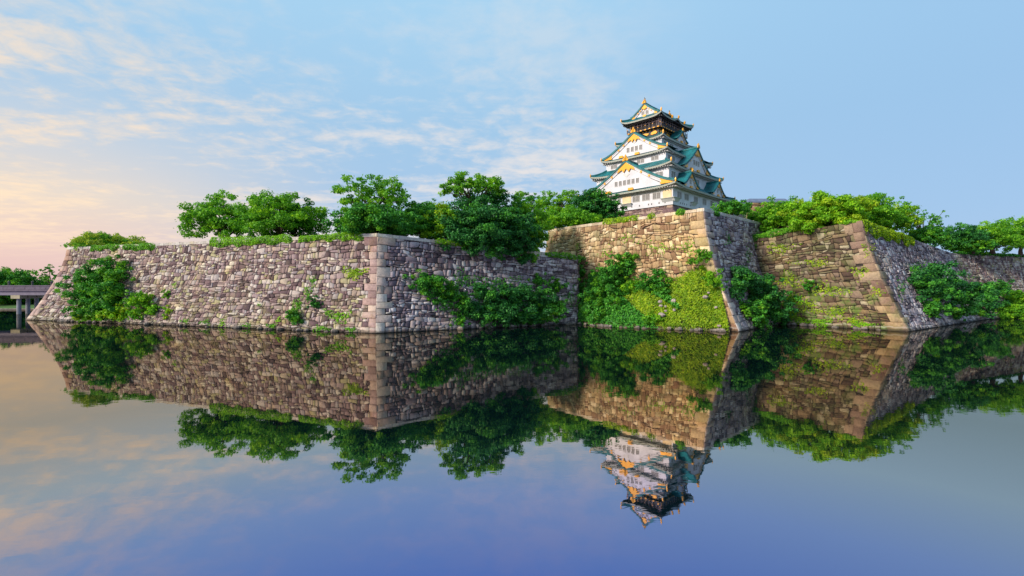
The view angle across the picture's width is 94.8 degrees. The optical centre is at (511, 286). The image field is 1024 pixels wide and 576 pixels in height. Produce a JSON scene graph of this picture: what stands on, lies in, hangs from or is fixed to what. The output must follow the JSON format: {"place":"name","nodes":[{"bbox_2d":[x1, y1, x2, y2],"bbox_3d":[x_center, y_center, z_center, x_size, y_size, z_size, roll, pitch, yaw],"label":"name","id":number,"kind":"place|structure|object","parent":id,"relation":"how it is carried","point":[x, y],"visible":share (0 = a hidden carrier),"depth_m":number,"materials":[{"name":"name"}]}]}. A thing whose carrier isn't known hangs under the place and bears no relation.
{"place":"outdoors","nodes":[
{"label":"outdoors","id":0,"kind":"place"},
{"bbox_2d":[0,304,33,308],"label":"bank","id":1,"kind":"structure","parent":0,"point":[14,306],"depth_m":219.05,"materials":[{"name":"green plant"}]},
{"bbox_2d":[0,295,15,304],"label":"tree","id":2,"kind":"object","parent":1,"relation":"on","point":[3,297],"visible":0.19,"depth_m":230.05,"materials":[{"name":"green plant"}]},
{"bbox_2d":[0,268,18,296],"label":"tree","id":3,"kind":"object","parent":1,"relation":"on","point":[2,280],"visible":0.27,"depth_m":226.42,"materials":[{"name":"green plant"}]},
{"bbox_2d":[0,266,43,302],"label":"tree","id":4,"kind":"object","parent":1,"relation":"on","point":[21,278],"visible":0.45,"depth_m":226.86,"materials":[{"name":"green plant"}]},
{"bbox_2d":[3,298,41,304],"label":"tree","id":5,"kind":"object","parent":1,"relation":"on","point":[22,301],"visible":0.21,"depth_m":231.37,"materials":[{"name":"green plant"}]},
{"bbox_2d":[21,276,53,302],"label":"tree","id":6,"kind":"object","parent":1,"relation":"on","point":[45,282],"visible":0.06,"depth_m":235.81,"materials":[{"name":"green plant"}]},
{"bbox_2d":[36,264,60,284],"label":"tree","id":7,"kind":"object","parent":1,"relation":"on","point":[48,277],"visible":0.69,"depth_m":226.46,"materials":[{"name":"green plant"}]},
{"bbox_2d":[0,308,33,309],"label":"bank","id":8,"kind":"structure","parent":0,"point":[13,309],"depth_m":208.57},
{"bbox_2d":[0,310,1023,575],"bbox_3d":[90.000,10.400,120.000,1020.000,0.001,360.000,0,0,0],"label":"water","id":9,"kind":"structure","parent":0,"point":[520,450],"depth_m":29.64,"materials":[{"name":"blue liquid"}]},
{"bbox_2d":[26,233,580,332],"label":"stone rampart","id":10,"kind":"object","parent":9,"relation":"in","point":[231,285],"visible":0.66,"depth_m":117.57,"materials":[{"name":"grey stone"}]},
{"bbox_2d":[52,254,135,321],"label":"bush","id":11,"kind":"object","parent":10,"relation":"on","point":[107,291],"visible":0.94,"depth_m":134.03,"materials":[{"name":"green plant"}]},
{"bbox_2d":[71,304,127,321],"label":"bush","id":12,"kind":"object","parent":10,"relation":"on","point":[119,314],"visible":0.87,"depth_m":131.22,"materials":[{"name":"green plant"}]},
{"bbox_2d":[120,290,160,319],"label":"bush","id":13,"kind":"object","parent":10,"relation":"on","point":[139,300],"visible":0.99,"depth_m":128.29,"materials":[{"name":"green plant"}]},
{"bbox_2d":[160,289,170,298],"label":"bush","id":14,"kind":"object","parent":10,"relation":"on","point":[165,294],"visible":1,"depth_m":128.27,"materials":[{"name":"green plant"}]},
{"bbox_2d":[162,305,172,319],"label":"bush","id":15,"kind":"object","parent":10,"relation":"on","point":[167,312],"visible":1,"depth_m":126.30,"materials":[{"name":"green plant"}]},
{"bbox_2d":[171,282,280,327],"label":"creeper","id":16,"kind":"object","parent":10,"relation":"attached to","point":[278,320],"visible":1,"depth_m":119.15,"materials":[{"name":"green plant"}]},
{"bbox_2d":[180,318,354,331],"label":"creeper","id":17,"kind":"object","parent":10,"relation":"attached to","point":[322,327],"visible":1,"depth_m":113.53,"materials":[{"name":"green plant"}]},
{"bbox_2d":[285,303,303,324],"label":"bush","id":18,"kind":"object","parent":10,"relation":"on","point":[292,316],"visible":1,"depth_m":110.63,"materials":[{"name":"green plant"}]},
{"bbox_2d":[292,277,316,312],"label":"creeper","id":19,"kind":"object","parent":10,"relation":"attached to","point":[306,293],"visible":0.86,"depth_m":112.59,"materials":[{"name":"green plant"}]},
{"bbox_2d":[306,295,323,308],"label":"bush","id":20,"kind":"object","parent":10,"relation":"on","point":[314,304],"visible":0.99,"depth_m":110.02,"materials":[{"name":"green plant"}]},
{"bbox_2d":[322,308,351,323],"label":"creeper","id":21,"kind":"object","parent":10,"relation":"attached to","point":[337,317],"visible":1,"depth_m":107.99,"materials":[{"name":"green plant"}]},
{"bbox_2d":[342,266,368,280],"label":"creeper","id":22,"kind":"object","parent":10,"relation":"attached to","point":[353,273],"visible":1,"depth_m":108.72,"materials":[{"name":"green plant"}]},
{"bbox_2d":[402,269,449,304],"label":"bush","id":23,"kind":"object","parent":10,"relation":"on","point":[436,284],"visible":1,"depth_m":109.81,"materials":[{"name":"green plant"}]},
{"bbox_2d":[437,280,474,327],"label":"bush","id":24,"kind":"object","parent":10,"relation":"on","point":[454,296],"visible":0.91,"depth_m":112.67,"materials":[{"name":"green plant"}]},
{"bbox_2d":[450,300,553,327],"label":"bush","id":25,"kind":"object","parent":10,"relation":"on","point":[504,312],"visible":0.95,"depth_m":116.37,"materials":[{"name":"green plant"}]},
{"bbox_2d":[435,267,577,321],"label":"creeper","id":26,"kind":"object","parent":10,"relation":"attached to","point":[476,296],"visible":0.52,"depth_m":117.30,"materials":[{"name":"green plant"}]},
{"bbox_2d":[489,206,542,265],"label":"tree","id":27,"kind":"object","parent":10,"relation":"on","point":[519,238],"visible":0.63,"depth_m":121.20,"materials":[{"name":"green plant"}]},
{"bbox_2d":[472,282,559,310],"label":"bush","id":28,"kind":"object","parent":10,"relation":"on","point":[517,295],"visible":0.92,"depth_m":119.52,"materials":[{"name":"green plant"}]},
{"bbox_2d":[520,242,539,263],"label":"tree","id":29,"kind":"object","parent":10,"relation":"on","point":[534,260],"visible":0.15,"depth_m":126.18,"materials":[{"name":"green plant"}]},
{"bbox_2d":[525,272,549,285],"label":"bush","id":30,"kind":"object","parent":10,"relation":"on","point":[537,280],"visible":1,"depth_m":125.00,"materials":[{"name":"green plant"}]},
{"bbox_2d":[528,294,569,325],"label":"bush","id":31,"kind":"object","parent":10,"relation":"on","point":[559,307],"visible":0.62,"depth_m":123.66,"materials":[{"name":"green plant"}]},
{"bbox_2d":[547,276,569,292],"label":"bush","id":32,"kind":"object","parent":10,"relation":"on","point":[555,284],"visible":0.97,"depth_m":127.52,"materials":[{"name":"green plant"}]},
{"bbox_2d":[545,208,778,331],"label":"stone rampart","id":33,"kind":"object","parent":9,"relation":"in","point":[702,228],"visible":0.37,"depth_m":122.11,"materials":[{"name":"beige stone"}]},
{"bbox_2d":[602,215,638,224],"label":"hedge","id":34,"kind":"object","parent":33,"relation":"on","point":[610,220],"visible":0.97,"depth_m":130.74,"materials":[{"name":"green plant"}]},
{"bbox_2d":[551,232,694,256],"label":"creeper","id":35,"kind":"object","parent":33,"relation":"attached to","point":[656,247],"visible":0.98,"depth_m":122.09,"materials":[{"name":"green plant"}]},
{"bbox_2d":[646,212,656,219],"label":"hedge","id":36,"kind":"object","parent":33,"relation":"on","point":[649,216],"visible":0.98,"depth_m":122.96,"materials":[{"name":"green plant"}]},
{"bbox_2d":[686,248,713,268],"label":"bush","id":37,"kind":"object","parent":33,"relation":"on","point":[702,255],"visible":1,"depth_m":111.10,"materials":[{"name":"green plant"}]},
{"bbox_2d":[722,231,758,262],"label":"creeper","id":38,"kind":"object","parent":33,"relation":"attached to","point":[746,247],"visible":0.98,"depth_m":127.19,"materials":[{"name":"green plant"}]},
{"bbox_2d":[739,299,771,328],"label":"bush","id":39,"kind":"object","parent":33,"relation":"on","point":[756,308],"visible":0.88,"depth_m":112.83,"materials":[{"name":"green plant"}]},
{"bbox_2d":[726,265,801,324],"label":"bush","id":40,"kind":"object","parent":33,"relation":"on","point":[743,278],"visible":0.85,"depth_m":117.94,"materials":[{"name":"green plant"}]},
{"bbox_2d":[753,221,1023,331],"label":"stone rampart","id":41,"kind":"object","parent":9,"relation":"in","point":[841,249],"visible":0.65,"depth_m":119.34,"materials":[{"name":"beige stone"}]},
{"bbox_2d":[752,227,792,239],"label":"hedge","id":42,"kind":"object","parent":41,"relation":"on","point":[768,233],"visible":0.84,"depth_m":127.91,"materials":[{"name":"green plant"}]},
{"bbox_2d":[800,278,817,290],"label":"bush","id":43,"kind":"object","parent":41,"relation":"on","point":[807,285],"visible":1,"depth_m":121.31,"materials":[{"name":"green plant"}]},
{"bbox_2d":[762,241,885,326],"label":"creeper","id":44,"kind":"object","parent":41,"relation":"attached to","point":[832,310],"visible":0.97,"depth_m":119.91,"materials":[{"name":"green plant"}]},
{"bbox_2d":[781,292,877,327],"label":"creeper","id":45,"kind":"object","parent":41,"relation":"attached to","point":[791,317],"visible":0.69,"depth_m":123.01,"materials":[{"name":"green plant"}]},
{"bbox_2d":[858,219,915,246],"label":"hedge","id":46,"kind":"object","parent":41,"relation":"on","point":[897,235],"visible":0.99,"depth_m":120.08,"materials":[{"name":"green plant"}]},
{"bbox_2d":[897,260,977,302],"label":"creeper","id":47,"kind":"object","parent":41,"relation":"attached to","point":[908,284],"visible":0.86,"depth_m":119.03,"materials":[{"name":"green plant"}]},
{"bbox_2d":[906,260,999,312],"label":"bush","id":48,"kind":"object","parent":41,"relation":"on","point":[929,281],"visible":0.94,"depth_m":120.53,"materials":[{"name":"green plant"}]},
{"bbox_2d":[921,298,988,321],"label":"bush","id":49,"kind":"object","parent":41,"relation":"on","point":[935,308],"visible":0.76,"depth_m":119.21,"materials":[{"name":"green plant"}]},
{"bbox_2d":[946,237,999,253],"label":"tree","id":50,"kind":"object","parent":41,"relation":"on","point":[990,244],"visible":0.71,"depth_m":153.68,"materials":[{"name":"green plant"}]},
{"bbox_2d":[952,251,1023,256],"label":"hedge","id":51,"kind":"object","parent":41,"relation":"on","point":[996,254],"visible":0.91,"depth_m":162.56,"materials":[{"name":"green plant"}]},
{"bbox_2d":[973,279,1014,318],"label":"bush","id":52,"kind":"object","parent":41,"relation":"on","point":[1000,289],"visible":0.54,"depth_m":148.08,"materials":[{"name":"green plant"}]},
{"bbox_2d":[965,218,1023,253],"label":"tree","id":53,"kind":"object","parent":41,"relation":"on","point":[1001,234],"visible":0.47,"depth_m":157.47,"materials":[{"name":"green plant"}]},
{"bbox_2d":[992,290,1023,318],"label":"bush","id":54,"kind":"object","parent":41,"relation":"on","point":[1015,309],"visible":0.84,"depth_m":151.90,"materials":[{"name":"green plant"}]},
{"bbox_2d":[994,216,1023,255],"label":"tree","id":55,"kind":"object","parent":41,"relation":"on","point":[1018,224],"visible":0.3,"depth_m":170.75,"materials":[{"name":"green plant"}]},
{"bbox_2d":[0,0,1023,280],"label":"sky","id":56,"kind":"structure","parent":0,"point":[115,115],"materials":[{"name":"blue"}]},
{"bbox_2d":[582,273,729,331],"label":"bank slope","id":57,"kind":"structure","parent":0,"point":[661,327],"depth_m":114.47,"materials":[{"name":"green plant"}]},
{"bbox_2d":[577,255,587,310],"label":"bush","id":58,"kind":"object","parent":57,"relation":"on","point":[582,272],"visible":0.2,"depth_m":136.59,"materials":[{"name":"green plant"}]},
{"bbox_2d":[584,292,624,323],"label":"bush","id":59,"kind":"object","parent":57,"relation":"on","point":[599,311],"visible":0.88,"depth_m":123.26,"materials":[{"name":"green plant"}]},
{"bbox_2d":[577,251,639,313],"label":"bush","id":60,"kind":"object","parent":57,"relation":"on","point":[604,283],"visible":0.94,"depth_m":125.88,"materials":[{"name":"green plant"}]},
{"bbox_2d":[577,269,680,328],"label":"undergrowth","id":61,"kind":"object","parent":57,"relation":"on","point":[636,319],"visible":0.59,"depth_m":121.83,"materials":[{"name":"green plant"}]},
{"bbox_2d":[620,276,640,292],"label":"bush","id":62,"kind":"object","parent":57,"relation":"on","point":[631,283],"visible":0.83,"depth_m":124.43,"materials":[{"name":"green plant"}]},
{"bbox_2d":[641,311,663,326],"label":"bush","id":63,"kind":"object","parent":57,"relation":"on","point":[650,318],"visible":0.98,"depth_m":114.87,"materials":[{"name":"green plant"}]},
{"bbox_2d":[632,269,673,296],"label":"bush","id":64,"kind":"object","parent":57,"relation":"on","point":[662,289],"visible":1,"depth_m":118.92,"materials":[{"name":"green plant"}]},
{"bbox_2d":[623,265,728,330],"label":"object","id":65,"kind":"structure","parent":57,"relation":"on","point":[715,297],"depth_m":112.95,"materials":[{"name":"green plant"}]},
{"bbox_2d":[701,268,728,290],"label":"bush","id":66,"kind":"object","parent":57,"relation":"on","point":[715,281],"visible":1,"depth_m":108.70,"materials":[{"name":"green plant"}]},
{"bbox_2d":[736,199,788,217],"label":"building","id":67,"kind":"structure","parent":0,"point":[757,201],"depth_m":182.16,"materials":[{"name":"stone"}]},
{"label":"ground","id":68,"kind":"structure","parent":0,"visible":0},
{"bbox_2d":[0,281,52,313],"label":"stone bridge","id":69,"kind":"structure","parent":68,"relation":"on","point":[26,292],"depth_m":176.00,"materials":[{"name":"stone"}]},
{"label":"castle ground","id":70,"kind":"structure","parent":0,"visible":0},
{"bbox_2d":[521,192,544,213],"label":"tree","id":71,"kind":"object","parent":70,"relation":"on","point":[530,199],"visible":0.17,"depth_m":188.35,"materials":[{"name":"green plant"}]},
{"bbox_2d":[532,189,578,220],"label":"tree","id":72,"kind":"object","parent":70,"relation":"on","point":[559,200],"visible":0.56,"depth_m":163.58,"materials":[{"name":"green plant"}]},
{"bbox_2d":[539,206,602,228],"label":"tree","id":73,"kind":"object","parent":70,"relation":"on","point":[570,216],"visible":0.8,"depth_m":147.15,"materials":[{"name":"green plant"}]},
{"bbox_2d":[569,187,627,221],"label":"tree","id":74,"kind":"object","parent":70,"relation":"on","point":[593,201],"visible":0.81,"depth_m":155.10,"materials":[{"name":"green plant"}]},
{"bbox_2d":[585,97,735,217],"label":"castle keep","id":75,"kind":"structure","parent":70,"relation":"on","point":[655,162],"depth_m":169.28,"materials":[{"name":"paint"}]},
{"bbox_2d":[675,208,686,215],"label":"hedge","id":76,"kind":"object","parent":70,"relation":"on","point":[680,213],"visible":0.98,"depth_m":116.27,"materials":[{"name":"green plant"}]},
{"bbox_2d":[710,199,752,215],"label":"bush","id":77,"kind":"object","parent":70,"relation":"on","point":[735,207],"visible":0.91,"depth_m":133.36,"materials":[{"name":"green plant"}]},
{"bbox_2d":[743,209,768,227],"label":"tree","id":78,"kind":"object","parent":70,"relation":"on","point":[751,216],"visible":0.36,"depth_m":139.22,"materials":[{"name":"green plant"}]},
{"bbox_2d":[746,203,788,234],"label":"stone rampart","id":79,"kind":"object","parent":70,"relation":"on","point":[754,205],"visible":0.02,"depth_m":161.80,"materials":[{"name":"grey stone"}]},
{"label":"terrace ground","id":80,"kind":"structure","parent":0,"visible":0},
{"bbox_2d":[60,231,145,250],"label":"tree","id":81,"kind":"object","parent":80,"relation":"on","point":[90,238],"visible":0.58,"depth_m":150.29,"materials":[{"name":"green plant"}]},
{"bbox_2d":[90,244,120,251],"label":"hedge","id":82,"kind":"object","parent":80,"relation":"on","point":[101,248],"visible":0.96,"depth_m":142.93,"materials":[{"name":"green plant"}]},
{"bbox_2d":[121,241,147,244],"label":"tree","id":83,"kind":"object","parent":80,"relation":"on","point":[132,242],"visible":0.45,"depth_m":148.38,"materials":[{"name":"green plant"}]},
{"bbox_2d":[122,242,155,250],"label":"hedge","id":84,"kind":"object","parent":80,"relation":"on","point":[130,247],"visible":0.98,"depth_m":136.73,"materials":[{"name":"green plant"}]},
{"bbox_2d":[175,189,259,238],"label":"tree","id":85,"kind":"object","parent":80,"relation":"on","point":[205,217],"visible":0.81,"depth_m":128.89,"materials":[{"name":"green plant"}]},
{"bbox_2d":[209,234,293,247],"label":"hedge","id":86,"kind":"object","parent":80,"relation":"on","point":[226,241],"visible":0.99,"depth_m":121.56,"materials":[{"name":"green plant"}]},
{"bbox_2d":[225,189,332,238],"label":"tree","id":87,"kind":"object","parent":80,"relation":"on","point":[255,218],"visible":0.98,"depth_m":123.63,"materials":[{"name":"green plant"}]},
{"bbox_2d":[265,197,325,236],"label":"tree","id":88,"kind":"object","parent":80,"relation":"on","point":[308,203],"visible":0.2,"depth_m":129.50,"materials":[{"name":"green plant"}]},
{"bbox_2d":[297,231,364,242],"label":"hedge","id":89,"kind":"object","parent":80,"relation":"on","point":[326,239],"visible":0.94,"depth_m":111.94,"materials":[{"name":"green plant"}]},
{"bbox_2d":[330,174,410,212],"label":"tree","id":90,"kind":"object","parent":80,"relation":"on","point":[382,192],"visible":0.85,"depth_m":117.28,"materials":[{"name":"green plant"}]},
{"bbox_2d":[318,201,425,235],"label":"tree","id":91,"kind":"object","parent":80,"relation":"on","point":[356,217],"visible":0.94,"depth_m":110.42,"materials":[{"name":"green plant"}]},
{"bbox_2d":[402,200,447,238],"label":"tree","id":92,"kind":"object","parent":80,"relation":"on","point":[420,209],"visible":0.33,"depth_m":122.53,"materials":[{"name":"green plant"}]},
{"bbox_2d":[402,198,449,218],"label":"tree","id":93,"kind":"object","parent":80,"relation":"on","point":[431,203],"visible":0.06,"depth_m":164.02,"materials":[{"name":"green plant"}]},
{"bbox_2d":[419,201,476,239],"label":"tree","id":94,"kind":"object","parent":80,"relation":"on","point":[438,229],"visible":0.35,"depth_m":120.13,"materials":[{"name":"green plant"}]},
{"bbox_2d":[435,238,468,246],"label":"hedge","id":95,"kind":"object","parent":80,"relation":"on","point":[444,241],"visible":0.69,"depth_m":115.12,"materials":[{"name":"green plant"}]},
{"bbox_2d":[426,194,517,258],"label":"tree","id":96,"kind":"object","parent":80,"relation":"on","point":[482,216],"visible":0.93,"depth_m":115.42,"materials":[{"name":"green plant"}]},
{"bbox_2d":[438,171,505,205],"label":"tree","id":97,"kind":"object","parent":80,"relation":"on","point":[460,183],"visible":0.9,"depth_m":125.48,"materials":[{"name":"green plant"}]},
{"bbox_2d":[463,186,522,209],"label":"tree","id":98,"kind":"object","parent":80,"relation":"on","point":[497,199],"visible":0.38,"depth_m":130.12,"materials":[{"name":"green plant"}]},
{"bbox_2d":[507,191,553,248],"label":"tree","id":99,"kind":"object","parent":80,"relation":"on","point":[541,213],"visible":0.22,"depth_m":134.77,"materials":[{"name":"green plant"}]},
{"bbox_2d":[527,207,548,248],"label":"tree","id":100,"kind":"object","parent":80,"relation":"on","point":[540,232],"visible":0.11,"depth_m":133.69,"materials":[{"name":"green plant"}]},
{"bbox_2d":[545,252,576,259],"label":"hedge","id":101,"kind":"object","parent":80,"relation":"on","point":[557,255],"visible":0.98,"depth_m":130.99,"materials":[{"name":"green plant"}]},
{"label":"terrace ground","id":102,"kind":"structure","parent":0,"visible":0},
{"bbox_2d":[754,195,799,234],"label":"tree","id":103,"kind":"object","parent":102,"relation":"on","point":[773,220],"visible":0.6,"depth_m":134.10,"materials":[{"name":"green plant"}]},
{"bbox_2d":[776,190,880,234],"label":"tree","id":104,"kind":"object","parent":102,"relation":"on","point":[821,209],"visible":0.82,"depth_m":118.93,"materials":[{"name":"green plant"}]},
{"bbox_2d":[839,220,857,224],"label":"hedge","id":105,"kind":"object","parent":102,"relation":"on","point":[844,222],"visible":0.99,"depth_m":114.69,"materials":[{"name":"green plant"}]},
{"bbox_2d":[846,192,912,226],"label":"tree","id":106,"kind":"object","parent":102,"relation":"on","point":[885,215],"visible":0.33,"depth_m":125.98,"materials":[{"name":"green plant"}]},
{"bbox_2d":[873,201,925,232],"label":"tree","id":107,"kind":"object","parent":102,"relation":"on","point":[902,226],"visible":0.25,"depth_m":138.28,"materials":[{"name":"green plant"}]},
{"bbox_2d":[893,207,952,242],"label":"tree","id":108,"kind":"object","parent":102,"relation":"on","point":[934,220],"visible":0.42,"depth_m":144.52,"materials":[{"name":"green plant"}]},
{"bbox_2d":[902,225,950,245],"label":"tree","id":109,"kind":"object","parent":102,"relation":"on","point":[930,235],"visible":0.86,"depth_m":141.61,"materials":[{"name":"green plant"}]},
{"bbox_2d":[929,222,990,250],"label":"tree","id":110,"kind":"object","parent":102,"relation":"on","point":[960,236],"visible":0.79,"depth_m":154.53,"materials":[{"name":"green plant"}]}
]}

